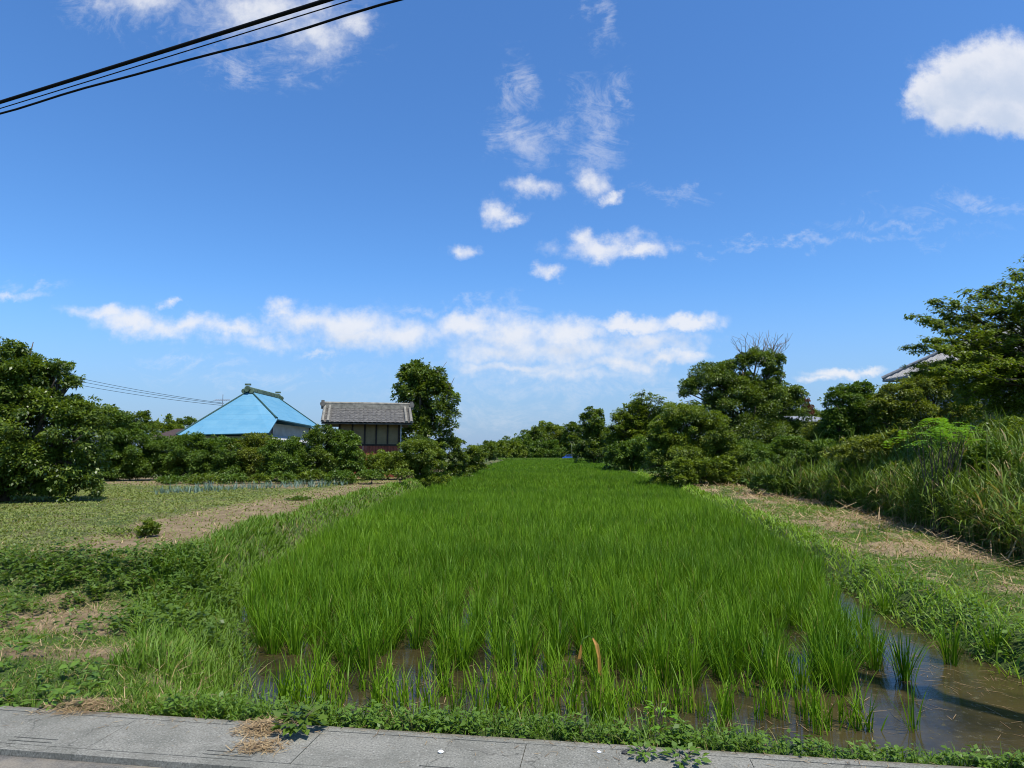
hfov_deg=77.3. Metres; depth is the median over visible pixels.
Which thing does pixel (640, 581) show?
rice plant
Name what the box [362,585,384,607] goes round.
rice plant
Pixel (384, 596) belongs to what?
rice plant
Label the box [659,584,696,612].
rice plant
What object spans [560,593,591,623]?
rice plant
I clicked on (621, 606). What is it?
rice plant
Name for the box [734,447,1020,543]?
creeper leaves
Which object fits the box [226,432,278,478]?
bush
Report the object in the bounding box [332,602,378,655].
rice plant
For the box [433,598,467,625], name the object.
rice plant
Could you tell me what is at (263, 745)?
straw heap
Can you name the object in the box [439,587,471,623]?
rice plant
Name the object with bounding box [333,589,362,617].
rice plant
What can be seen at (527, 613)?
rice plant
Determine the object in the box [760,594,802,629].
rice plant
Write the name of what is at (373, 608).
rice plant
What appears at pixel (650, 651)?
rice plant
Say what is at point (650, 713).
rice sprig
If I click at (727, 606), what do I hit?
rice plant
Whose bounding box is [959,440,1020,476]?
shrub
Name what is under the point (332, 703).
rice sprig
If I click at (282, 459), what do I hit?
bush
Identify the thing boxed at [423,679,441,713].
rice sprig
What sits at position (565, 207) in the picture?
sky
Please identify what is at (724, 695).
rice sprig
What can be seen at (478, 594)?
rice plant
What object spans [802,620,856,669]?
rice plant
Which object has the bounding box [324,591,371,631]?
rice plant
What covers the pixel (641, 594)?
rice plant
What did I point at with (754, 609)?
rice plant
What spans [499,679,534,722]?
rice sprig
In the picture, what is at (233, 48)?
cable
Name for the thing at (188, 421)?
tree
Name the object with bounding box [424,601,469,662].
rice plant
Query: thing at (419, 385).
tree
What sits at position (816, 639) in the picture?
rice plant
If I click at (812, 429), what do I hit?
bush
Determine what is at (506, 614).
rice plant
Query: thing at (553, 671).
rice sprig
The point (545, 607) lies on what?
rice plant
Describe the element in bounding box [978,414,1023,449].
bush
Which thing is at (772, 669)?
rice plant
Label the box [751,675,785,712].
rice sprig
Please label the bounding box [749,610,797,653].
rice plant
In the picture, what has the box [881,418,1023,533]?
shrub
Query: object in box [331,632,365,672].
rice plant
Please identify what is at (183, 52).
cable
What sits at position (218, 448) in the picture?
bush
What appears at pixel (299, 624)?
rice plant
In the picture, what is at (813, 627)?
rice plant
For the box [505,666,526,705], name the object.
rice sprig
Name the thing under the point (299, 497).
bush
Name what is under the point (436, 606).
rice plant
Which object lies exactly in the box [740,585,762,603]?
rice plant
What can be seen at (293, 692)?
rice sprig
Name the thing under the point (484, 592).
rice plant
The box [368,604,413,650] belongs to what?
rice plant
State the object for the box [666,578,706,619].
rice plant
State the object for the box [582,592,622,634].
rice plant
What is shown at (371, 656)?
rice plant
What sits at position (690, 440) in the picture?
tree
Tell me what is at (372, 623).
rice plant
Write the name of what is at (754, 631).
rice plant
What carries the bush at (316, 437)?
on the ground at (250, 510)
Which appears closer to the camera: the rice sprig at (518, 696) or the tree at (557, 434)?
the rice sprig at (518, 696)
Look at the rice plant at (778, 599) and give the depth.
7.69 m
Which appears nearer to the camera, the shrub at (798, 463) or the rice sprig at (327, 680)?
the rice sprig at (327, 680)
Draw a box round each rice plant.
[234,574,268,614]
[237,597,288,646]
[240,587,272,625]
[242,585,289,627]
[245,583,270,606]
[245,595,283,639]
[251,585,284,608]
[251,609,293,655]
[255,605,296,647]
[261,591,304,638]
[262,581,296,611]
[266,616,316,655]
[269,580,295,601]
[271,589,305,610]
[278,586,315,625]
[280,578,307,613]
[280,600,310,636]
[281,609,312,647]
[295,580,324,618]
[295,601,332,644]
[302,619,344,664]
[303,575,336,603]
[305,598,331,634]
[306,582,346,625]
[307,575,340,612]
[310,585,343,630]
[313,561,353,599]
[313,606,351,652]
[318,611,354,647]
[322,578,357,610]
[322,605,355,643]
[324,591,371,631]
[326,579,354,616]
[328,623,355,662]
[330,564,368,597]
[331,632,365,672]
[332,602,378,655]
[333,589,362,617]
[334,589,366,628]
[334,612,400,673]
[336,575,367,605]
[337,601,379,638]
[341,615,385,662]
[346,592,385,621]
[348,590,375,613]
[349,601,389,647]
[353,595,390,632]
[356,578,381,606]
[360,589,393,623]
[360,612,406,655]
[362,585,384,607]
[368,591,401,635]
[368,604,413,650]
[369,589,399,603]
[371,567,408,602]
[371,589,399,611]
[373,568,401,600]
[383,569,430,616]
[385,597,424,640]
[387,587,415,623]
[387,591,422,627]
[399,611,433,649]
[402,567,437,603]
[402,585,442,627]
[402,604,439,642]
[403,567,431,605]
[409,594,444,635]
[418,573,446,597]
[418,629,461,670]
[419,589,444,626]
[419,618,469,651]
[423,580,448,608]
[423,584,448,617]
[424,589,464,624]
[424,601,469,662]
[426,603,467,641]
[427,574,457,595]
[428,576,457,608]
[430,606,458,641]
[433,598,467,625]
[438,577,467,606]
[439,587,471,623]
[440,574,466,608]
[441,591,468,619]
[441,615,492,671]
[442,581,468,611]
[443,570,471,595]
[447,616,489,664]
[449,611,485,654]
[455,585,491,619]
[456,608,492,647]
[459,590,491,627]
[460,592,505,642]
[462,571,490,605]
[464,585,499,612]
[464,595,497,630]
[468,567,496,598]
[468,604,520,656]
[469,579,498,610]
[469,588,489,605]
[475,621,521,670]
[478,590,533,639]
[480,594,515,631]
[482,613,521,644]
[484,575,509,606]
[485,590,515,630]
[485,624,518,663]
[486,592,509,622]
[488,592,512,611]
[490,575,519,603]
[499,606,544,651]
[503,581,541,620]
[506,599,543,624]
[506,612,550,669]
[506,614,555,661]
[508,580,542,609]
[508,603,542,640]
[511,567,539,592]
[513,585,555,627]
[513,606,548,643]
[515,575,531,591]
[516,591,548,621]
[528,565,555,605]
[529,582,569,628]
[530,575,554,598]
[532,590,557,625]
[532,610,573,660]
[532,626,568,671]
[537,595,570,634]
[538,585,563,610]
[539,595,584,638]
[539,609,570,647]
[540,571,565,614]
[542,609,576,656]
[547,579,585,607]
[550,572,589,615]
[558,577,577,598]
[558,594,607,633]
[559,588,586,611]
[559,593,593,634]
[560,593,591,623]
[562,596,609,653]
[563,623,614,671]
[567,570,604,606]
[568,624,615,676]
[571,611,599,641]
[572,586,611,629]
[574,572,606,598]
[577,611,620,641]
[578,624,607,657]
[580,597,639,654]
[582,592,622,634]
[589,594,617,620]
[592,619,642,669]
[593,574,641,615]
[595,575,623,609]
[596,571,618,592]
[596,591,637,635]
[601,630,648,679]
[602,577,642,621]
[604,619,651,662]
[613,604,651,640]
[614,576,647,606]
[616,601,648,644]
[619,596,658,631]
[620,574,651,603]
[621,564,647,594]
[621,579,655,603]
[625,612,694,681]
[626,584,656,620]
[630,628,652,664]
[632,586,658,624]
[632,622,677,669]
[634,585,676,630]
[634,615,665,645]
[641,565,676,606]
[643,600,679,626]
[644,615,682,653]
[644,621,698,688]
[645,611,704,671]
[648,602,681,639]
[652,587,683,611]
[653,579,686,610]
[654,608,705,656]
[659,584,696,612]
[659,593,705,642]
[660,617,720,678]
[660,640,720,688]
[661,597,695,632]
[663,584,705,623]
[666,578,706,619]
[669,581,705,603]
[676,563,718,605]
[677,609,712,646]
[679,592,697,624]
[685,617,730,665]
[688,585,719,608]
[688,603,723,652]
[691,592,722,623]
[692,595,717,630]
[698,601,727,631]
[698,613,743,666]
[701,579,727,611]
[701,590,734,616]
[703,630,743,677]
[704,594,733,623]
[705,576,734,603]
[705,607,740,639]
[708,574,744,609]
[708,595,750,652]
[709,593,748,619]
[709,642,752,685]
[711,611,745,663]
[712,578,752,616]
[716,574,753,614]
[718,615,764,671]
[720,593,762,640]
[721,595,777,644]
[733,583,763,621]
[734,628,790,681]
[738,603,775,654]
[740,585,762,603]
[742,586,787,626]
[742,595,774,629]
[742,634,803,692]
[745,621,799,656]
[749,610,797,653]
[753,585,786,618]
[757,627,792,668]
[759,606,787,639]
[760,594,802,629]
[766,633,807,677]
[770,584,809,625]
[771,643,822,690]
[775,592,817,632]
[777,581,811,622]
[780,617,863,683]
[787,604,839,654]
[789,626,835,660]
[792,604,839,641]
[795,586,824,612]
[795,630,858,689]
[801,592,838,623]
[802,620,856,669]
[805,581,839,601]
[805,627,876,696]
[806,581,850,611]
[807,589,848,641]
[807,604,856,645]
[810,584,850,617]
[814,595,862,621]
[817,597,860,634]
[817,609,867,658]
[824,644,877,681]
[828,600,856,634]
[830,597,891,645]
[837,618,884,662]
[838,623,894,672]
[841,596,885,631]
[859,612,895,655]
[861,582,904,615]
[866,621,941,682]
[888,666,935,732]
[922,607,976,666]
[960,613,1018,655]
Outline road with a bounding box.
[0,755,160,767]
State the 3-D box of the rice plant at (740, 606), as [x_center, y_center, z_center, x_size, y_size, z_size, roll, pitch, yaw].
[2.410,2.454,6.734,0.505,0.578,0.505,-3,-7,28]
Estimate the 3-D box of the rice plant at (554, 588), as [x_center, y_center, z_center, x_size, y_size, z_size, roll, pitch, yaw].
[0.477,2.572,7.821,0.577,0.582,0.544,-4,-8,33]
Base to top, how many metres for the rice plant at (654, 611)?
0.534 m
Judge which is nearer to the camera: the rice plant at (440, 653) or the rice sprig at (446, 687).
the rice sprig at (446, 687)
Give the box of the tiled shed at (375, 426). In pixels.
[320,400,413,477]
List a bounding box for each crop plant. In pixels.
[153,474,189,483]
[183,473,219,483]
[213,473,250,483]
[246,472,273,483]
[268,470,297,483]
[292,468,327,483]
[323,469,358,483]
[358,469,389,483]
[385,468,415,482]
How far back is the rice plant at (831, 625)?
6.52 m
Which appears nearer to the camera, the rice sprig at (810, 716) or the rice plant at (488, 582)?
the rice sprig at (810, 716)
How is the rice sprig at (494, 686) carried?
on the water
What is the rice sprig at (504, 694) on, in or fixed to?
on the water
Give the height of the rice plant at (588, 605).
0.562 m
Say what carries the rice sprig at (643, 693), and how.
on the water
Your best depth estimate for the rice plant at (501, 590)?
8.10 m
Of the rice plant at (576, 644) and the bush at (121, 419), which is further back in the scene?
the bush at (121, 419)
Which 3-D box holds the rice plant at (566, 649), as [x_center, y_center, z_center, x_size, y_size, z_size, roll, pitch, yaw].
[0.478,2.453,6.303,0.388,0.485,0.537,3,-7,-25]
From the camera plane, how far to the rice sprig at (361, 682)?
5.33 m
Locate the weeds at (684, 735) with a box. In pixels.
[0,499,1023,767]
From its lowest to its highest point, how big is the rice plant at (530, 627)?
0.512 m
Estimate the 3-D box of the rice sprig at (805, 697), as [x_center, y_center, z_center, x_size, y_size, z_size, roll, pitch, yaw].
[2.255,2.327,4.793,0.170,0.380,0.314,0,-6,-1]
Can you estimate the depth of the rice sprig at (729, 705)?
4.65 m
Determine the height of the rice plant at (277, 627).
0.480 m
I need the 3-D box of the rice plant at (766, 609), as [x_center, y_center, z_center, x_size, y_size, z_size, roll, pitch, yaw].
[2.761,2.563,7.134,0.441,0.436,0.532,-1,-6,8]
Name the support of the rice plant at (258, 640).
on the water
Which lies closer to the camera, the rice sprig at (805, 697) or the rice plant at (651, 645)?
the rice sprig at (805, 697)
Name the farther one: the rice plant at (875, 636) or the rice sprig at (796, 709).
the rice plant at (875, 636)
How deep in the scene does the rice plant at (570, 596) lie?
7.83 m
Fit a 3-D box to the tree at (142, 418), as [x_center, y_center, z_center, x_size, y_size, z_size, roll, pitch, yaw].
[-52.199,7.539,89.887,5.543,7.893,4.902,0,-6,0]
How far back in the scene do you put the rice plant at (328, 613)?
7.16 m
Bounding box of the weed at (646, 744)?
[627,740,659,761]
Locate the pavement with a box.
[0,706,979,767]
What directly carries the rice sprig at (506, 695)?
on the water
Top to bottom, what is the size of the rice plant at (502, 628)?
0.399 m
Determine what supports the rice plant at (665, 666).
on the water
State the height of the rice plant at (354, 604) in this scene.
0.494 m
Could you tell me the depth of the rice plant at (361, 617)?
6.73 m
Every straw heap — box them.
[24,693,131,718]
[216,731,291,756]
[228,712,297,738]
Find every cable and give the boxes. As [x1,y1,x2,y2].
[0,0,333,103]
[0,0,351,108]
[0,0,402,114]
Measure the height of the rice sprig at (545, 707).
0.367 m
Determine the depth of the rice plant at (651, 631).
6.30 m
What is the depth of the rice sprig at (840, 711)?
4.66 m
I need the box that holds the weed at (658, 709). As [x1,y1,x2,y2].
[637,700,679,731]
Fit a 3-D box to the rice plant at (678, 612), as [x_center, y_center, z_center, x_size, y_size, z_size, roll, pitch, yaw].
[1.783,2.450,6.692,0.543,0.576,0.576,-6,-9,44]
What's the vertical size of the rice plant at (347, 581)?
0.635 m
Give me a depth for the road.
3.37 m
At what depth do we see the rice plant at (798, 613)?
7.12 m
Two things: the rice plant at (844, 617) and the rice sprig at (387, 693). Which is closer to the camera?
the rice sprig at (387, 693)
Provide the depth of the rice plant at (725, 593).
7.99 m
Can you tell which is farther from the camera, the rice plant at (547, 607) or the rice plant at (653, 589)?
the rice plant at (653, 589)
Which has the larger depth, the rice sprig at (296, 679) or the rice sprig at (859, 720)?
the rice sprig at (296, 679)
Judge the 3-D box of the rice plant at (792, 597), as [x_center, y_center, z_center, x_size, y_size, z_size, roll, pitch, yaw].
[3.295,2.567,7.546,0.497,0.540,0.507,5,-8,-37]
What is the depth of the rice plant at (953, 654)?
5.99 m
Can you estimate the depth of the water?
5.25 m
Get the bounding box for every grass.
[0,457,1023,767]
[636,471,1023,684]
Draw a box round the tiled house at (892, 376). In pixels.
[881,325,1020,429]
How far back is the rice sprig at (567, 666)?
5.63 m
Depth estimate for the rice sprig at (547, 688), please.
4.87 m
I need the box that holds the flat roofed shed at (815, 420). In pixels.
[783,416,819,426]
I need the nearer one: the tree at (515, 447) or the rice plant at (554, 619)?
the rice plant at (554, 619)
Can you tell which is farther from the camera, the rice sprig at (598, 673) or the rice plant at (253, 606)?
the rice plant at (253, 606)
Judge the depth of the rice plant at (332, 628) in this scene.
6.50 m
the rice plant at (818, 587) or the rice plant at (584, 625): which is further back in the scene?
the rice plant at (818, 587)
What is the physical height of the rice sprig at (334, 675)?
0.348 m
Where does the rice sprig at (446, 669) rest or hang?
on the water
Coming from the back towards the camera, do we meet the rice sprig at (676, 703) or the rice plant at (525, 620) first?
the rice plant at (525, 620)
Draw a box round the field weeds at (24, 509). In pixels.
[0,477,410,558]
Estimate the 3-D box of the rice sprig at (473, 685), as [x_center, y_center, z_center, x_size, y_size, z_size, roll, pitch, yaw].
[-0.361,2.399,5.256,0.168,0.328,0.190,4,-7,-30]
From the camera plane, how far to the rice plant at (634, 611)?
7.08 m
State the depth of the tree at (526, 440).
212.36 m
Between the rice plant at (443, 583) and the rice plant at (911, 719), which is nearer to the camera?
the rice plant at (911, 719)
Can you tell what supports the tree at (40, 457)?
on the ground at (250, 510)
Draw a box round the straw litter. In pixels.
[0,473,1023,767]
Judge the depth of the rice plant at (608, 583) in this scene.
8.48 m
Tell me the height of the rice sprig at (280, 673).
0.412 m
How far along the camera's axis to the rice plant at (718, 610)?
7.34 m
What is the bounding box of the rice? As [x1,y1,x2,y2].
[234,459,848,606]
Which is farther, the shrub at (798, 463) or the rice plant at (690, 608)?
the shrub at (798, 463)
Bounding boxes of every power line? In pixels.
[82,385,221,405]
[85,379,219,402]
[85,382,220,403]
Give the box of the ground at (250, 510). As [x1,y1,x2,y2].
[0,456,1023,766]
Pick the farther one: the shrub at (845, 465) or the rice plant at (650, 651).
the shrub at (845, 465)
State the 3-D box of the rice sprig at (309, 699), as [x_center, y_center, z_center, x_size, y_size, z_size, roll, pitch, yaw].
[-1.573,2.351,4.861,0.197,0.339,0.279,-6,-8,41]
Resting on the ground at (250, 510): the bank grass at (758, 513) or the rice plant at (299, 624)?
the bank grass at (758, 513)
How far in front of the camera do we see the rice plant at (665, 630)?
6.35 m
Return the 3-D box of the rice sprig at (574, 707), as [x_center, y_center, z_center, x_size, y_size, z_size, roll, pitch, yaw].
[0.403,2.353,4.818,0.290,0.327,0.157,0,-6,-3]
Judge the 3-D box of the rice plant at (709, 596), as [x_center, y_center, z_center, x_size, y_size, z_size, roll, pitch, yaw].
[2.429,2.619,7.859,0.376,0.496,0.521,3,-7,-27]
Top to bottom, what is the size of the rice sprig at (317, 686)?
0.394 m
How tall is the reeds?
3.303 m
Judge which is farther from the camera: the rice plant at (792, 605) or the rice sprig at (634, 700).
the rice plant at (792, 605)
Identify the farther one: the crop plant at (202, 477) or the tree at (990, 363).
the crop plant at (202, 477)
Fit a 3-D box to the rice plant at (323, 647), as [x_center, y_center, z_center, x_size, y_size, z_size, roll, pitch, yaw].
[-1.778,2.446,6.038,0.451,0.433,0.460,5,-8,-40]
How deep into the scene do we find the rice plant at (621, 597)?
7.44 m
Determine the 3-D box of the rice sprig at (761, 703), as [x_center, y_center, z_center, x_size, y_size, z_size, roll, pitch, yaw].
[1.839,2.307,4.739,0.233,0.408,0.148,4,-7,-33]
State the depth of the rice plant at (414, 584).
8.27 m
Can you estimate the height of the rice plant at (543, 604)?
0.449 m
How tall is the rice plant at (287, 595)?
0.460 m
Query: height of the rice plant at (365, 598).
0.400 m
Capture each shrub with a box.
[790,454,823,469]
[832,460,863,473]
[874,459,908,476]
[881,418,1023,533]
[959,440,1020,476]
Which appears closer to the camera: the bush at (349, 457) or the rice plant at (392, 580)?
the rice plant at (392, 580)
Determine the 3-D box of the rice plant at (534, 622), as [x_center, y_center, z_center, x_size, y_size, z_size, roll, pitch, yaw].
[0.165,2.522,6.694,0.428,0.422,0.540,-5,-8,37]
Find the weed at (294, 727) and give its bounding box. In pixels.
[270,702,328,735]
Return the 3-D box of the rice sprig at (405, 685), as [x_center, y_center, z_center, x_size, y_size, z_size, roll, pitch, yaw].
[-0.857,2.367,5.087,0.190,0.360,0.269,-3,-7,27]
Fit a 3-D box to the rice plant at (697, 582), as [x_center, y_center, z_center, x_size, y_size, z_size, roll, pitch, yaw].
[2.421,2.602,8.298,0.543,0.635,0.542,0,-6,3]
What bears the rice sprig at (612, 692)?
on the water
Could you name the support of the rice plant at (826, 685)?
on the water
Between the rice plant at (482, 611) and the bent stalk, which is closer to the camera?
the bent stalk
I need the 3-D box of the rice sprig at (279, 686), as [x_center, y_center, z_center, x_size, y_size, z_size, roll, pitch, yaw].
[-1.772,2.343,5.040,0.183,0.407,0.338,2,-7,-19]
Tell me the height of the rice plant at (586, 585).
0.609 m
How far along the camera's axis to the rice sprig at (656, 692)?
5.03 m
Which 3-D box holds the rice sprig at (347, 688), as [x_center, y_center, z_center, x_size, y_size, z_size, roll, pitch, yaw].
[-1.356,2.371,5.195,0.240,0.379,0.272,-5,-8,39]
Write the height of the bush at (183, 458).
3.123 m
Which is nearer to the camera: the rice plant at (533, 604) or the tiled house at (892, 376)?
the rice plant at (533, 604)
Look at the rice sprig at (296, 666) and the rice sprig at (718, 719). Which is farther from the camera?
the rice sprig at (296, 666)
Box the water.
[217,467,1023,766]
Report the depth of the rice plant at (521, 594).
7.90 m
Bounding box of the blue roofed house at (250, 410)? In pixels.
[176,384,319,473]
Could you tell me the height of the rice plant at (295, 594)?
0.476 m
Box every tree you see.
[0,336,120,501]
[125,410,160,448]
[149,413,185,433]
[175,416,197,427]
[390,357,461,473]
[475,440,497,461]
[489,439,509,459]
[497,436,528,457]
[504,433,536,457]
[518,437,565,457]
[520,425,551,456]
[531,420,564,457]
[548,429,574,457]
[559,421,582,456]
[567,406,613,463]
[602,390,673,458]
[640,399,744,484]
[676,331,812,445]
[817,379,884,451]
[865,360,985,447]
[898,256,1023,426]
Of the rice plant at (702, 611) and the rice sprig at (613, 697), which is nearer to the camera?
the rice sprig at (613, 697)
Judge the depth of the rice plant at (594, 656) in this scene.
5.66 m
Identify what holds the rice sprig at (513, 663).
on the water
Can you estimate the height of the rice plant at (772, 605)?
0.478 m
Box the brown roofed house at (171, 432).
[153,429,187,450]
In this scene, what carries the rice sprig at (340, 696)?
on the water
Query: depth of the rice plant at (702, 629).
6.34 m
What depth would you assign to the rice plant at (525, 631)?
6.13 m
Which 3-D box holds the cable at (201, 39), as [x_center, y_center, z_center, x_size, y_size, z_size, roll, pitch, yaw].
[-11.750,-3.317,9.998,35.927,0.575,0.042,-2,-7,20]
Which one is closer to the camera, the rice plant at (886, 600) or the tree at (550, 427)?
the rice plant at (886, 600)
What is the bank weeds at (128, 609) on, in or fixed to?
on the ground at (250, 510)
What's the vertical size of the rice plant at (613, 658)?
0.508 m
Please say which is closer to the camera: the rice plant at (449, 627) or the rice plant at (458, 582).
the rice plant at (449, 627)
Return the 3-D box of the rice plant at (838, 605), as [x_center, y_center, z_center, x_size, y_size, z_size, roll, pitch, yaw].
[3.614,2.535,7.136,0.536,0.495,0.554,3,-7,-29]
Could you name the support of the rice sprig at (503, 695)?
on the water
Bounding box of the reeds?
[736,406,1023,558]
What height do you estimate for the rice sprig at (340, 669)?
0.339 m
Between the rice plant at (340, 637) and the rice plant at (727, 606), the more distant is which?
the rice plant at (727, 606)
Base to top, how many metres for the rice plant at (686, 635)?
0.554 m
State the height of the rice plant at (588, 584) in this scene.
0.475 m
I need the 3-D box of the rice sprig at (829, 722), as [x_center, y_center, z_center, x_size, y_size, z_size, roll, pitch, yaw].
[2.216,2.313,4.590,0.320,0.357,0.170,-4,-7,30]
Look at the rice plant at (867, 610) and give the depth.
6.94 m
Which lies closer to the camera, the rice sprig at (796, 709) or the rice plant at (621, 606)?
the rice sprig at (796, 709)
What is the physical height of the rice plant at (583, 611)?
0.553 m
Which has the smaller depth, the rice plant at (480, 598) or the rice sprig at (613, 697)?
the rice sprig at (613, 697)
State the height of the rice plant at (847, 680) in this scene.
0.602 m
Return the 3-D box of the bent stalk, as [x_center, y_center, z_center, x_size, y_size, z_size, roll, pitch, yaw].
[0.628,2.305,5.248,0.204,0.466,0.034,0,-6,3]
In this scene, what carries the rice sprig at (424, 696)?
on the water
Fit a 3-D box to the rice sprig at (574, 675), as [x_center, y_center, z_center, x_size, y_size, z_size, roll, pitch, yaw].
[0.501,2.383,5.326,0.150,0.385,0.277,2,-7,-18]
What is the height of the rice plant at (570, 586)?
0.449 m
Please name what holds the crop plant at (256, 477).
on the ground at (250, 510)
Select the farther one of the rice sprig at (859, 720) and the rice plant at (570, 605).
the rice plant at (570, 605)
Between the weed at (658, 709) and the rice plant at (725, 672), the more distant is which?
the rice plant at (725, 672)
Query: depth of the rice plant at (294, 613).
6.90 m
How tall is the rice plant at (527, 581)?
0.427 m
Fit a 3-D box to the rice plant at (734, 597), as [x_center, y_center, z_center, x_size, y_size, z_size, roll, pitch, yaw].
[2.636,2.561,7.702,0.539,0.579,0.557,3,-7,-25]
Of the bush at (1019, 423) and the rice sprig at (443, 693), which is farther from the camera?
the bush at (1019, 423)
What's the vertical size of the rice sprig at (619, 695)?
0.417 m
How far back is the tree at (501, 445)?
167.38 m
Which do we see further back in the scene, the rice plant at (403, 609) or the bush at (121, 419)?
the bush at (121, 419)
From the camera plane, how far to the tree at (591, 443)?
120.30 m
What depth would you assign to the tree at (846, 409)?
31.59 m
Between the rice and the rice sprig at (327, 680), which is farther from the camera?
the rice
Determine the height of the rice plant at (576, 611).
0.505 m
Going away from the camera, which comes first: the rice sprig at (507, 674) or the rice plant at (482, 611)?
the rice sprig at (507, 674)
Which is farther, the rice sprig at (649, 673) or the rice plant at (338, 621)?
the rice plant at (338, 621)
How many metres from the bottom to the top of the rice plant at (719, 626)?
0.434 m
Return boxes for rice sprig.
[253,659,274,707]
[267,660,307,702]
[271,646,304,696]
[272,660,303,710]
[275,663,299,704]
[276,654,297,699]
[279,639,312,685]
[280,671,306,702]
[286,659,307,697]
[291,672,324,710]
[293,658,316,693]
[302,634,323,676]
[303,646,329,684]
[304,661,330,703]
[305,677,343,714]
[309,643,342,681]
[310,659,331,701]
[312,648,339,699]
[319,648,355,685]
[324,652,344,689]
[326,651,359,700]
[326,675,351,715]
[346,657,366,691]
[360,669,387,709]
[361,661,394,708]
[367,653,388,699]
[368,678,412,710]
[369,655,387,690]
[371,656,404,697]
[371,663,390,709]
[376,642,397,677]
[387,667,414,703]
[388,655,409,709]
[405,672,444,714]
[406,660,427,697]
[417,642,441,679]
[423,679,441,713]
[427,635,448,679]
[428,657,455,698]
[433,648,460,683]
[434,657,454,695]
[437,643,452,678]
[443,674,479,714]
[454,668,469,705]
[462,659,479,694]
[463,666,490,715]
[472,666,500,707]
[473,649,494,682]
[477,673,496,717]
[484,671,508,720]
[486,657,524,700]
[487,663,505,702]
[490,656,515,691]
[492,669,519,714]
[492,675,533,712]
[494,649,506,686]
[495,640,530,684]
[495,663,516,713]
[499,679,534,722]
[503,673,523,717]
[504,654,540,693]
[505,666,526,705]
[515,640,530,685]
[515,667,551,721]
[523,661,541,706]
[524,660,540,706]
[526,640,543,680]
[529,659,556,691]
[532,658,566,697]
[534,663,560,697]
[534,666,562,712]
[538,638,565,675]
[538,670,552,716]
[541,636,563,680]
[542,683,565,723]
[544,657,570,696]
[551,676,585,713]
[552,679,582,715]
[560,649,577,677]
[560,653,584,693]
[564,653,587,692]
[573,674,601,719]
[581,655,602,687]
[581,670,607,709]
[582,655,615,694]
[583,652,610,688]
[585,676,615,724]
[586,664,611,704]
[588,653,607,688]
[591,681,627,725]
[592,683,616,723]
[594,670,611,725]
[597,673,629,713]
[599,665,629,717]
[601,652,617,682]
[606,668,629,715]
[609,667,630,707]
[609,679,636,723]
[621,666,648,709]
[622,670,651,703]
[631,651,660,688]
[631,660,646,703]
[636,674,670,725]
[640,655,663,688]
[641,667,662,705]
[643,650,664,684]
[647,663,663,705]
[654,674,692,717]
[661,676,692,714]
[670,662,697,713]
[671,655,698,707]
[696,677,712,719]
[706,673,743,714]
[707,672,740,710]
[710,686,729,728]
[716,680,743,725]
[719,670,742,702]
[721,671,737,719]
[731,655,762,696]
[750,671,770,720]
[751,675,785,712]
[759,670,779,717]
[767,666,796,721]
[779,656,797,696]
[792,673,816,719]
[796,666,829,717]
[796,685,822,728]
[804,687,845,731]
[806,671,832,715]
[808,695,827,735]
[809,677,834,725]
[831,682,862,722]
[837,688,887,732]
[840,687,877,732]
[850,663,877,712]
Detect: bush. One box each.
[75,399,140,479]
[96,421,161,480]
[100,527,135,534]
[128,434,187,479]
[135,517,162,537]
[161,431,222,479]
[195,434,252,478]
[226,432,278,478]
[256,433,314,480]
[284,495,310,499]
[294,423,343,480]
[315,428,373,479]
[360,434,452,486]
[433,432,472,478]
[457,444,489,473]
[601,433,658,470]
[663,454,741,486]
[715,438,767,465]
[746,435,840,494]
[781,408,824,422]
[792,415,836,447]
[799,397,814,424]
[818,428,918,505]
[937,416,1019,456]
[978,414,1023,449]
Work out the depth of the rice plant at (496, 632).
6.32 m
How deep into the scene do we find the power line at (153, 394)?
60.91 m
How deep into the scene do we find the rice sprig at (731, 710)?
4.77 m
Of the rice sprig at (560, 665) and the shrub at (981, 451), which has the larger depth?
the shrub at (981, 451)
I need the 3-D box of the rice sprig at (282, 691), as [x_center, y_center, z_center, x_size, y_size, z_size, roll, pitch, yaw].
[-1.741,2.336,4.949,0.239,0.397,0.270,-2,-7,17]
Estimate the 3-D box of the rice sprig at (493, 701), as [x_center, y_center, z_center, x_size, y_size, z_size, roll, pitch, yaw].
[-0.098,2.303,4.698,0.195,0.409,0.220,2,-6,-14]
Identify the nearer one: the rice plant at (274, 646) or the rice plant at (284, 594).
the rice plant at (274, 646)
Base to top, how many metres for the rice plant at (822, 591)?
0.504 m
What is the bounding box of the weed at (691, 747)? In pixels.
[660,740,710,767]
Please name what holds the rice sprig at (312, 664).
on the water
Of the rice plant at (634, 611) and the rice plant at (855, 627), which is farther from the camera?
the rice plant at (634, 611)
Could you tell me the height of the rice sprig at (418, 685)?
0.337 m
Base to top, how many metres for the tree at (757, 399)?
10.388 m
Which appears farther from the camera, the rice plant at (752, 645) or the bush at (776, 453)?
the bush at (776, 453)
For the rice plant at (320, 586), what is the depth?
8.10 m
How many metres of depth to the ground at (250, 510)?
9.08 m
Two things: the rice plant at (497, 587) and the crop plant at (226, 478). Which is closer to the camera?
the rice plant at (497, 587)
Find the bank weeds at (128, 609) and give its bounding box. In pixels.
[0,536,253,656]
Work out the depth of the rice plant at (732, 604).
7.59 m
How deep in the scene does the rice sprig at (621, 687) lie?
4.97 m
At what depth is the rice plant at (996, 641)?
6.16 m
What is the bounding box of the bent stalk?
[576,635,600,694]
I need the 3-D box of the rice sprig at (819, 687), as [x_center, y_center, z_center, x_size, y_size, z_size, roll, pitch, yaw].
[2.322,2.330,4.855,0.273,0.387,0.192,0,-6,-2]
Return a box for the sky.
[0,0,1023,452]
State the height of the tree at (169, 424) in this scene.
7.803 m

